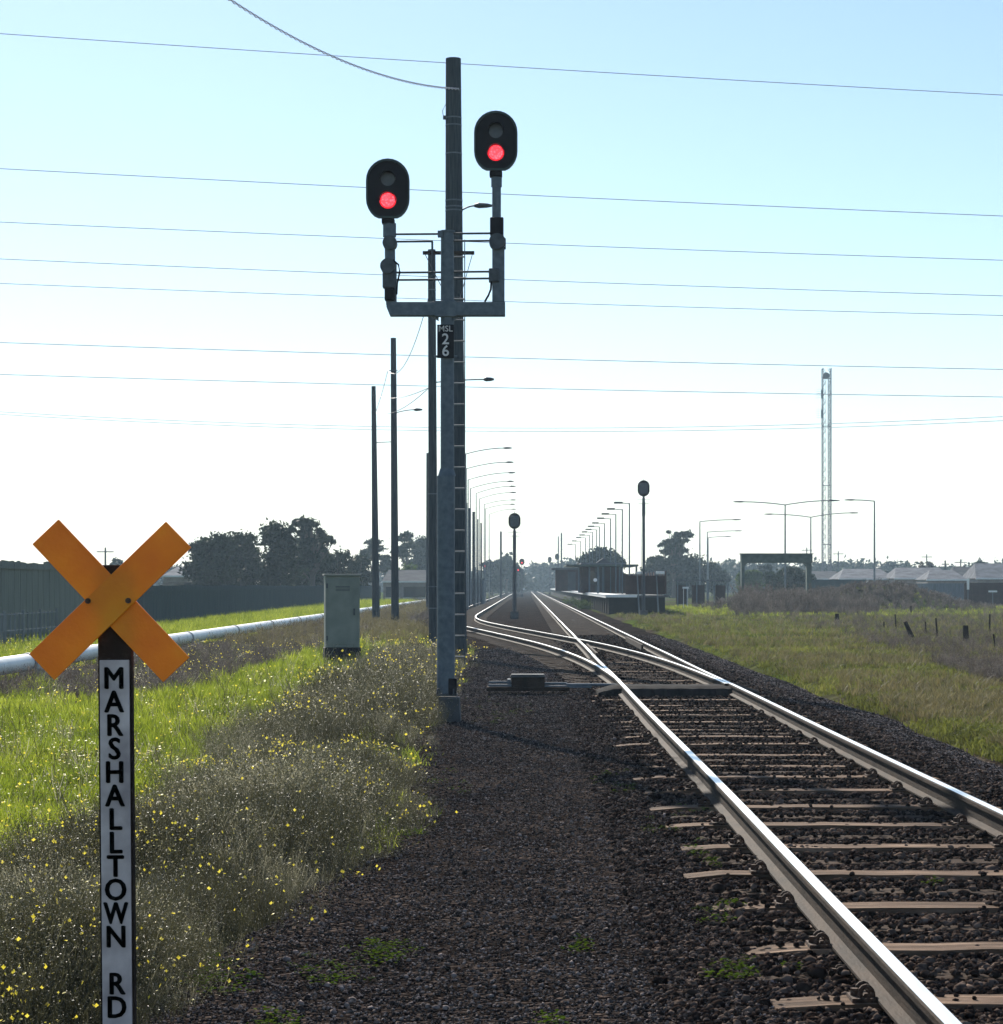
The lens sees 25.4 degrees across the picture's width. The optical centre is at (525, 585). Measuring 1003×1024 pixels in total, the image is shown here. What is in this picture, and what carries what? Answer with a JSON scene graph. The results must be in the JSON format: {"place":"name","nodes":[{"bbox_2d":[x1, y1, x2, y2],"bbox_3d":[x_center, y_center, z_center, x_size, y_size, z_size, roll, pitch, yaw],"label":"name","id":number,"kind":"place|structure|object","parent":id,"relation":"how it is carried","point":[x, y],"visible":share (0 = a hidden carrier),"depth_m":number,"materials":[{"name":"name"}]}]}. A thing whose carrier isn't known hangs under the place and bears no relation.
{"place":"outdoors","nodes":[
{"label":"outdoors","id":0,"kind":"place"},
{"bbox_2d":[162,566,193,585],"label":"house","id":1,"kind":"structure","parent":0,"point":[172,577],"depth_m":190.24,"materials":[{"name":"grey"}]},
{"bbox_2d":[0,630,473,882],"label":"green grass","id":2,"kind":"structure","parent":0,"point":[147,725],"depth_m":24.81,"materials":[{"name":"plant"}]},
{"bbox_2d":[381,570,425,600],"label":"house","id":3,"kind":"structure","parent":0,"point":[412,584],"depth_m":230.27,"materials":[{"name":"grey"}]},
{"bbox_2d":[413,587,425,596],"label":"window","id":4,"kind":"structure","parent":3,"relation":"in","point":[420,591],"depth_m":230.19,"materials":[{"name":"grey glass"}]},
{"bbox_2d":[0,374,988,396],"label":"overhead wire","id":5,"kind":"object","parent":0,"point":[502,387],"visible":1,"depth_m":99.99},
{"bbox_2d":[0,33,998,94],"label":"overhead wire","id":6,"kind":"object","parent":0,"point":[502,66],"visible":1,"depth_m":69.99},
{"bbox_2d":[0,168,998,215],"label":"overhead wire","id":7,"kind":"object","parent":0,"point":[506,194],"visible":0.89,"depth_m":74.99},
{"bbox_2d":[0,589,1002,1021],"bbox_3d":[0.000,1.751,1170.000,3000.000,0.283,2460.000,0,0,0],"label":"ground","id":8,"kind":"structure","parent":0,"point":[726,657],"depth_m":38.10,"materials":[{"name":"soil"}]},
{"bbox_2d":[0,608,57,645],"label":"fence","id":9,"kind":"object","parent":8,"relation":"on","point":[22,629],"visible":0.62,"depth_m":58.98,"materials":[{"name":"metal"}]},
{"bbox_2d":[0,560,84,638],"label":"fence","id":10,"kind":"object","parent":8,"relation":"on","point":[46,586],"visible":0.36,"depth_m":65.96,"materials":[{"name":"metal"}]},
{"bbox_2d":[30,520,190,1023],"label":"crossing sign","id":11,"kind":"object","parent":8,"relation":"on","point":[115,618],"visible":1,"depth_m":8.19,"materials":[{"name":"metal"}]},
{"bbox_2d":[0,635,391,854],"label":"grass flowers","id":12,"kind":"object","parent":8,"relation":"on","point":[19,783],"visible":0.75,"depth_m":21.63,"materials":[{"name":"yellow plant"}]},
{"bbox_2d":[0,627,396,864],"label":"dry stalks","id":13,"kind":"object","parent":8,"relation":"on","point":[85,756],"visible":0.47,"depth_m":21.61,"materials":[{"name":"plant"}]},
{"bbox_2d":[137,585,274,622],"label":"fence","id":14,"kind":"object","parent":8,"relation":"on","point":[172,602],"visible":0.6,"depth_m":99.47,"materials":[{"name":"metal"}]},
{"bbox_2d":[0,598,416,680],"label":"verge grass","id":15,"kind":"structure","parent":8,"relation":"on","point":[200,623],"depth_m":87.21,"materials":[{"name":"plant"}]},
{"bbox_2d":[177,531,244,585],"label":"tree","id":16,"kind":"object","parent":8,"relation":"on","point":[209,565],"visible":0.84,"depth_m":174.11,"materials":[{"name":"green plant"}]},
{"bbox_2d":[0,600,425,678],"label":"white pipe","id":17,"kind":"object","parent":8,"relation":"on","point":[20,661],"visible":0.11,"depth_m":57.62,"materials":[{"name":"metal"}]},
{"bbox_2d":[0,603,428,701],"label":"ditch scrub","id":18,"kind":"object","parent":8,"relation":"on","point":[153,676],"visible":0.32,"depth_m":41.63,"materials":[{"name":"plant"}]},
{"bbox_2d":[0,633,483,1023],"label":"flowering weeds","id":19,"kind":"object","parent":8,"relation":"on","point":[65,1010],"visible":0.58,"depth_m":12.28,"materials":[{"name":"plant"}]},
{"bbox_2d":[227,529,263,585],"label":"tree","id":20,"kind":"object","parent":8,"relation":"on","point":[243,558],"visible":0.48,"depth_m":181.22,"materials":[{"name":"green plant"}]},
{"bbox_2d":[248,517,308,585],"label":"tree","id":21,"kind":"object","parent":8,"relation":"on","point":[276,568],"visible":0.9,"depth_m":176.88,"materials":[{"name":"green plant"}]},
{"bbox_2d":[291,529,332,585],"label":"tree","id":22,"kind":"object","parent":8,"relation":"on","point":[319,577],"visible":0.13,"depth_m":189.28,"materials":[{"name":"green plant"}]},
{"bbox_2d":[291,514,336,585],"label":"tree","id":23,"kind":"object","parent":8,"relation":"on","point":[311,552],"visible":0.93,"depth_m":185.23,"materials":[{"name":"green plant"}]},
{"bbox_2d":[209,596,428,651],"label":"cess scrub","id":24,"kind":"object","parent":8,"relation":"on","point":[384,625],"visible":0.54,"depth_m":70.82,"materials":[{"name":"brown plant"}]},
{"bbox_2d":[274,585,380,608],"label":"fence","id":25,"kind":"object","parent":8,"relation":"on","point":[291,596],"visible":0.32,"depth_m":143.00,"materials":[{"name":"metal"}]},
{"bbox_2d":[322,574,360,663],"bbox_3d":[-3.886,0.751,47.042,0.780,1.998,0.590,0,0,-9],"label":"equipment cabinet","id":26,"kind":"object","parent":8,"relation":"on","point":[341,611],"visible":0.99,"depth_m":46.79,"materials":[{"name":"metal"}]},
{"bbox_2d":[320,546,363,585],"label":"tree","id":27,"kind":"object","parent":8,"relation":"on","point":[340,562],"visible":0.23,"depth_m":194.70,"materials":[{"name":"green plant"}]},
{"bbox_2d":[345,550,371,585],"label":"tree","id":28,"kind":"object","parent":8,"relation":"on","point":[363,567],"visible":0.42,"depth_m":214.57,"materials":[{"name":"green plant"}]},
{"bbox_2d":[358,538,388,571],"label":"tree","id":29,"kind":"object","parent":8,"relation":"on","point":[368,549],"visible":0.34,"depth_m":299.08,"materials":[{"name":"green plant"}]},
{"bbox_2d":[371,386,384,619],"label":"timber pole","id":30,"kind":"object","parent":8,"relation":"on","point":[375,583],"visible":0.93,"depth_m":103.88,"materials":[{"name":"wood"}]},
{"bbox_2d":[379,554,390,576],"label":"tree","id":31,"kind":"object","parent":8,"relation":"on","point":[385,564],"visible":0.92,"depth_m":298.90,"materials":[{"name":"green plant"}]},
{"bbox_2d":[389,530,419,567],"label":"tree","id":32,"kind":"object","parent":8,"relation":"on","point":[404,547],"visible":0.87,"depth_m":289.39,"materials":[{"name":"green plant"}]},
{"bbox_2d":[388,338,421,621],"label":"timber pole","id":33,"kind":"object","parent":8,"relation":"on","point":[394,555],"visible":0.99,"depth_m":90.89,"materials":[{"name":"wood"}]},
{"bbox_2d":[399,535,425,569],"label":"tree","id":34,"kind":"object","parent":8,"relation":"on","point":[419,558],"visible":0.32,"depth_m":328.79,"materials":[{"name":"green plant"}]},
{"bbox_2d":[426,453,428,614],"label":"timber pole","id":35,"kind":"object","parent":8,"relation":"on","point":[427,562],"visible":0.43,"depth_m":134.88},
{"bbox_2d":[366,111,517,721],"bbox_3d":[-1.050,-2.091,28.348,1.898,7.721,1.255,0,0,0],"label":"bracket signal","id":36,"kind":"object","parent":8,"relation":"on","point":[388,179],"visible":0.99,"depth_m":27.90,"materials":[{"name":"metal"}]},
{"bbox_2d":[368,567,543,592],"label":"horizon wood","id":37,"kind":"object","parent":8,"relation":"on","point":[530,584],"visible":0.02,"depth_m":553.52,"materials":[{"name":"green plant"}]},
{"bbox_2d":[423,57,491,658],"bbox_3d":[-1.585,-5.185,51.973,1.612,14.273,0.576,0,0,0],"label":"timber pole","id":38,"kind":"object","parent":8,"relation":"on","point":[452,117],"visible":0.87,"depth_m":51.82,"materials":[{"name":"wood"}]},
{"bbox_2d":[228,0,458,89],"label":"twisted cable","id":39,"kind":"object","parent":38,"relation":"attached to","point":[305,43],"visible":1,"depth_m":44.58,"materials":[{"name":"metal"}]},
{"bbox_2d":[428,249,493,642],"bbox_3d":[-1.862,-3.861,64.000,1.906,11.622,0.273,0,0,0],"label":"timber pole","id":40,"kind":"object","parent":8,"relation":"on","point":[432,459],"visible":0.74,"depth_m":63.89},
{"bbox_2d":[472,512,474,606],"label":"timber pole","id":41,"kind":"object","parent":8,"relation":"on","point":[473,558],"visible":0.91,"depth_m":174.90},
{"bbox_2d":[480,523,481,603],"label":"timber pole","id":42,"kind":"object","parent":8,"relation":"on","point":[481,562],"visible":0.94,"depth_m":204.93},
{"bbox_2d":[467,472,514,608],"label":"curved arm lamp","id":43,"kind":"object","parent":8,"relation":"on","point":[468,530],"visible":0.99,"depth_m":157.35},
{"bbox_2d":[478,559,508,595],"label":"tree","id":44,"kind":"object","parent":8,"relation":"on","point":[494,576],"visible":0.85,"depth_m":418.97,"materials":[{"name":"green plant"}]},
{"bbox_2d":[500,531,501,597],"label":"timber pole","id":45,"kind":"object","parent":8,"relation":"on","point":[500,564],"visible":0.93,"depth_m":299.88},
{"bbox_2d":[494,552,520,594],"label":"tree","id":46,"kind":"object","parent":8,"relation":"on","point":[507,560],"visible":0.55,"depth_m":439.01,"materials":[{"name":"green plant"}]},
{"bbox_2d":[504,569,527,591],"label":"tree","id":47,"kind":"object","parent":8,"relation":"on","point":[510,583],"visible":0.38,"depth_m":448.91,"materials":[{"name":"green plant"}]},
{"bbox_2d":[523,557,578,591],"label":"line side wood","id":48,"kind":"object","parent":8,"relation":"on","point":[540,570],"visible":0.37,"depth_m":607.39,"materials":[{"name":"green plant"}]},
{"bbox_2d":[178,696,943,1023],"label":"ground herbs","id":49,"kind":"object","parent":8,"relation":"on","point":[394,944],"visible":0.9,"depth_m":9.84,"materials":[{"name":"plant"}]},
{"bbox_2d":[574,546,626,573],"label":"tree","id":50,"kind":"object","parent":8,"relation":"on","point":[618,557],"visible":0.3,"depth_m":288.15,"materials":[{"name":"green plant"}]},
{"bbox_2d":[550,589,667,613],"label":"station platform","id":51,"kind":"structure","parent":8,"relation":"on","point":[612,603],"depth_m":130.00,"materials":[{"name":"concrete"}]},
{"bbox_2d":[551,568,577,590],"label":"platform hut","id":52,"kind":"object","parent":51,"relation":"on","point":[566,579],"visible":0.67,"depth_m":230.00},
{"bbox_2d":[568,572,575,590],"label":"door","id":53,"kind":"structure","parent":52,"relation":"in","point":[571,575],"depth_m":229.97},
{"bbox_2d":[563,558,637,592],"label":"station shelter","id":54,"kind":"object","parent":51,"relation":"on","point":[588,573],"visible":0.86,"depth_m":173.00,"materials":[{"name":"brick"}]},
{"bbox_2d":[595,567,604,592],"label":"door","id":55,"kind":"structure","parent":54,"relation":"in","point":[600,568],"depth_m":172.96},
{"bbox_2d":[626,570,665,594],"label":"platform end fence","id":56,"kind":"object","parent":51,"relation":"on","point":[650,583],"visible":0.73,"depth_m":130.22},
{"bbox_2d":[638,480,649,615],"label":"signal post","id":57,"kind":"object","parent":8,"relation":"on","point":[643,488],"visible":0.96,"depth_m":116.95,"materials":[{"name":"metal"}]},
{"bbox_2d":[639,555,659,594],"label":"tree","id":58,"kind":"object","parent":8,"relation":"on","point":[649,565],"visible":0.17,"depth_m":308.38,"materials":[{"name":"green plant"}]},
{"bbox_2d":[651,529,695,597],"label":"tree","id":59,"kind":"object","parent":8,"relation":"on","point":[675,549],"visible":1,"depth_m":299.20,"materials":[{"name":"green plant"}]},
{"bbox_2d":[660,548,725,597],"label":"tree","id":60,"kind":"object","parent":8,"relation":"on","point":[691,562],"visible":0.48,"depth_m":302.58,"materials":[{"name":"green plant"}]},
{"bbox_2d":[673,580,729,606],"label":"car park shelter","id":61,"kind":"object","parent":8,"relation":"on","point":[698,594],"visible":0.73,"depth_m":175.96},
{"bbox_2d":[705,562,732,595],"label":"tree","id":62,"kind":"object","parent":8,"relation":"on","point":[719,572],"visible":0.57,"depth_m":318.82,"materials":[{"name":"green plant"}]},
{"bbox_2d":[699,519,740,584],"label":"car park lamp","id":63,"kind":"object","parent":8,"relation":"on","point":[700,547],"visible":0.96,"depth_m":209.96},
{"bbox_2d":[733,569,765,593],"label":"tree","id":64,"kind":"object","parent":8,"relation":"on","point":[754,576],"visible":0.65,"depth_m":259.29,"materials":[{"name":"green plant"}]},
{"bbox_2d":[758,563,772,587],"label":"tree","id":65,"kind":"object","parent":8,"relation":"on","point":[766,566],"visible":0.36,"depth_m":329.44,"materials":[{"name":"green plant"}]},
{"bbox_2d":[739,553,813,594],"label":"steel portal frame","id":66,"kind":"object","parent":8,"relation":"on","point":[806,559],"visible":0.92,"depth_m":149.55,"materials":[{"name":"metal"}]},
{"bbox_2d":[733,500,839,586],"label":"car park lamp","id":67,"kind":"object","parent":8,"relation":"on","point":[784,525],"visible":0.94,"depth_m":169.96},
{"bbox_2d":[759,565,814,591],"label":"tree","id":68,"kind":"object","parent":8,"relation":"on","point":[796,576],"visible":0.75,"depth_m":228.84,"materials":[{"name":"green plant"}]},
{"bbox_2d":[727,580,883,615],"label":"bramble thicket","id":69,"kind":"object","parent":8,"relation":"on","point":[768,601],"visible":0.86,"depth_m":131.46,"materials":[{"name":"plant"}]},
{"bbox_2d":[614,605,1002,763],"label":"short grass","id":70,"kind":"structure","parent":8,"relation":"on","point":[972,738],"depth_m":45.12,"materials":[{"name":"plant"}]},
{"bbox_2d":[765,512,857,552],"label":"car park lamp","id":71,"kind":"object","parent":8,"relation":"on","point":[810,521],"visible":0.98,"depth_m":199.97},
{"bbox_2d":[816,368,831,570],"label":"lattice mast","id":72,"kind":"object","parent":8,"relation":"on","point":[826,375],"visible":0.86,"depth_m":420.74,"materials":[{"name":"metal"}]},
{"bbox_2d":[812,579,866,589],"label":"fence","id":73,"kind":"object","parent":8,"relation":"on","point":[825,583],"visible":0.29,"depth_m":214.99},
{"bbox_2d":[702,555,1002,592],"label":"horizon wood","id":74,"kind":"object","parent":8,"relation":"on","point":[732,567],"visible":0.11,"depth_m":510.69,"materials":[{"name":"blue plant"}]},
{"bbox_2d":[764,603,1002,682],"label":"dry scrub","id":75,"kind":"object","parent":8,"relation":"on","point":[987,670],"visible":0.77,"depth_m":62.83,"materials":[{"name":"plant"}]},
{"bbox_2d":[915,583,963,600],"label":"fence","id":76,"kind":"object","parent":8,"relation":"on","point":[955,589],"visible":0.45,"depth_m":189.99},
{"bbox_2d":[964,583,1002,605],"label":"fence","id":77,"kind":"object","parent":8,"relation":"on","point":[977,592],"visible":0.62,"depth_m":185.00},
{"bbox_2d":[0,342,1002,369],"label":"overhead wire","id":78,"kind":"object","parent":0,"point":[498,357],"visible":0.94,"depth_m":94.99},
{"bbox_2d":[0,283,1002,315],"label":"overhead wire","id":79,"kind":"object","parent":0,"point":[505,301],"visible":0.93,"depth_m":87.99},
{"bbox_2d":[0,414,1002,431],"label":"overhead wire","id":80,"kind":"object","parent":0,"point":[508,431],"visible":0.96,"depth_m":150.99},
{"bbox_2d":[0,0,1002,583],"label":"sky","id":81,"kind":"structure","parent":0,"point":[122,108],"materials":[{"name":"blue"}]},
{"bbox_2d":[2,222,1002,260],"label":"overhead wire","id":82,"kind":"object","parent":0,"point":[507,243],"visible":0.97,"depth_m":79.99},
{"bbox_2d":[6,259,1000,295],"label":"overhead wire","id":83,"kind":"object","parent":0,"point":[510,279],"visible":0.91,"depth_m":83.99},
{"bbox_2d":[7,412,1002,427],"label":"overhead wire","id":84,"kind":"object","parent":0,"point":[440,427],"visible":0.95,"depth_m":149.99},
{"bbox_2d":[137,589,1002,1023],"bbox_3d":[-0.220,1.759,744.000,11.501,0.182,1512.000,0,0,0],"label":"gravel track bed","id":85,"kind":"object","parent":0,"point":[530,617],"visible":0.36,"depth_m":11.84,"materials":[{"name":"gravel"}]},
{"bbox_2d":[0,628,484,1023],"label":"yellow flowers","id":86,"kind":"object","parent":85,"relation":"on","point":[144,869],"visible":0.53,"depth_m":13.06,"materials":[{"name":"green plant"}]},
{"bbox_2d":[471,579,484,603],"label":"relay hut","id":87,"kind":"object","parent":85,"relation":"on","point":[478,591],"visible":0.31,"depth_m":205.00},
{"bbox_2d":[465,447,511,608],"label":"curved arm lamp","id":88,"kind":"object","parent":85,"relation":"on","point":[465,473],"visible":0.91,"depth_m":129.12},
{"bbox_2d":[466,461,513,602],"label":"curved arm lamp","id":89,"kind":"object","parent":85,"relation":"on","point":[466,516],"visible":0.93,"depth_m":143.97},
{"bbox_2d":[470,480,513,605],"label":"curved arm lamp","id":90,"kind":"object","parent":85,"relation":"on","point":[470,531],"visible":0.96,"depth_m":170.38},
{"bbox_2d":[476,485,515,605],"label":"curved arm lamp","id":91,"kind":"object","parent":85,"relation":"on","point":[476,535],"visible":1,"depth_m":178.85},
{"bbox_2d":[479,492,515,604],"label":"curved arm lamp","id":92,"kind":"object","parent":85,"relation":"on","point":[479,540],"visible":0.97,"depth_m":190.70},
{"bbox_2d":[484,499,514,603],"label":"curved arm lamp","id":93,"kind":"object","parent":85,"relation":"on","point":[484,544],"visible":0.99,"depth_m":207.16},
{"bbox_2d":[485,504,514,602],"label":"curved arm lamp","id":94,"kind":"object","parent":85,"relation":"on","point":[485,546],"visible":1,"depth_m":218.14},
{"bbox_2d":[508,511,520,618],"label":"signal post","id":95,"kind":"object","parent":85,"relation":"on","point":[514,520],"visible":0.98,"depth_m":113.94,"materials":[{"name":"metal"}]},
{"bbox_2d":[486,674,614,690],"bbox_3d":[1.214,1.516,35.020,3.650,0.257,0.500,0,0,0],"label":"point machine","id":96,"kind":"object","parent":85,"relation":"on","point":[526,682],"visible":0.84,"depth_m":34.82,"materials":[{"name":"metal"}]},
{"bbox_2d":[467,591,728,686],"bbox_3d":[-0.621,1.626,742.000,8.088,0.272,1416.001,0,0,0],"label":"siding track","id":97,"kind":"structure","parent":85,"relation":"on","point":[533,644],"depth_m":55.84,"materials":[{"name":"metal"}]},
{"bbox_2d":[596,684,759,697],"bbox_3d":[2.325,1.615,34.314,2.450,0.189,1.506,0,0,0],"label":"rodding cover","id":98,"kind":"object","parent":85,"relation":"on","point":[659,690],"visible":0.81,"depth_m":33.65,"materials":[{"name":"concrete"}]},
{"bbox_2d":[531,591,1002,1023],"bbox_3d":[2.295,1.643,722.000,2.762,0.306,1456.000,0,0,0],"label":"railway track","id":99,"kind":"structure","parent":85,"relation":"on","point":[897,991],"depth_m":14.11,"materials":[{"name":"metal"}]},
{"bbox_2d":[549,634,1002,1023],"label":"track ballast","id":100,"kind":"structure","parent":85,"relation":"on","point":[818,968],"depth_m":13.76,"materials":[{"name":"gravel"}]},
{"bbox_2d":[642,635,1002,790],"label":"shoulder gravel","id":101,"kind":"structure","parent":0,"point":[876,720],"depth_m":28.58,"materials":[{"name":"gravel"}]},
{"bbox_2d":[812,571,836,579],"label":"house","id":102,"kind":"structure","parent":0,"point":[823,575],"depth_m":302.61,"materials":[{"name":"grey metal"}]},
{"bbox_2d":[665,585,1002,615],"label":"mound grass","id":103,"kind":"structure","parent":0,"point":[708,610],"depth_m":132.79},
{"bbox_2d":[722,587,965,610],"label":"terrain mound","id":104,"kind":"object","parent":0,"point":[891,601],"visible":0.06,"depth_m":150.64,"materials":[{"name":"soil"}]},
{"bbox_2d":[691,578,1001,610],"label":"mound scrub","id":105,"kind":"object","parent":104,"relation":"on","point":[907,592],"visible":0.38,"depth_m":152.46,"materials":[{"name":"plant"}]},
{"bbox_2d":[845,499,874,581],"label":"car park lamp","id":106,"kind":"object","parent":104,"relation":"on","point":[874,531],"visible":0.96,"depth_m":169.94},
{"bbox_2d":[829,569,888,585],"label":"house","id":107,"kind":"structure","parent":0,"point":[854,574],"depth_m":241.99,"materials":[{"name":"grey metal"}]},
{"bbox_2d":[887,568,941,585],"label":"house","id":108,"kind":"structure","parent":0,"point":[909,575],"depth_m":237.41,"materials":[{"name":"grey metal"}]},
{"bbox_2d":[915,570,966,583],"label":"house","id":109,"kind":"structure","parent":0,"point":[940,576],"depth_m":226.14,"materials":[{"name":"grey"}]},
{"bbox_2d":[963,563,1002,582],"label":"house","id":110,"kind":"structure","parent":0,"point":[984,573],"depth_m":242.06,"materials":[{"name":"grey"}]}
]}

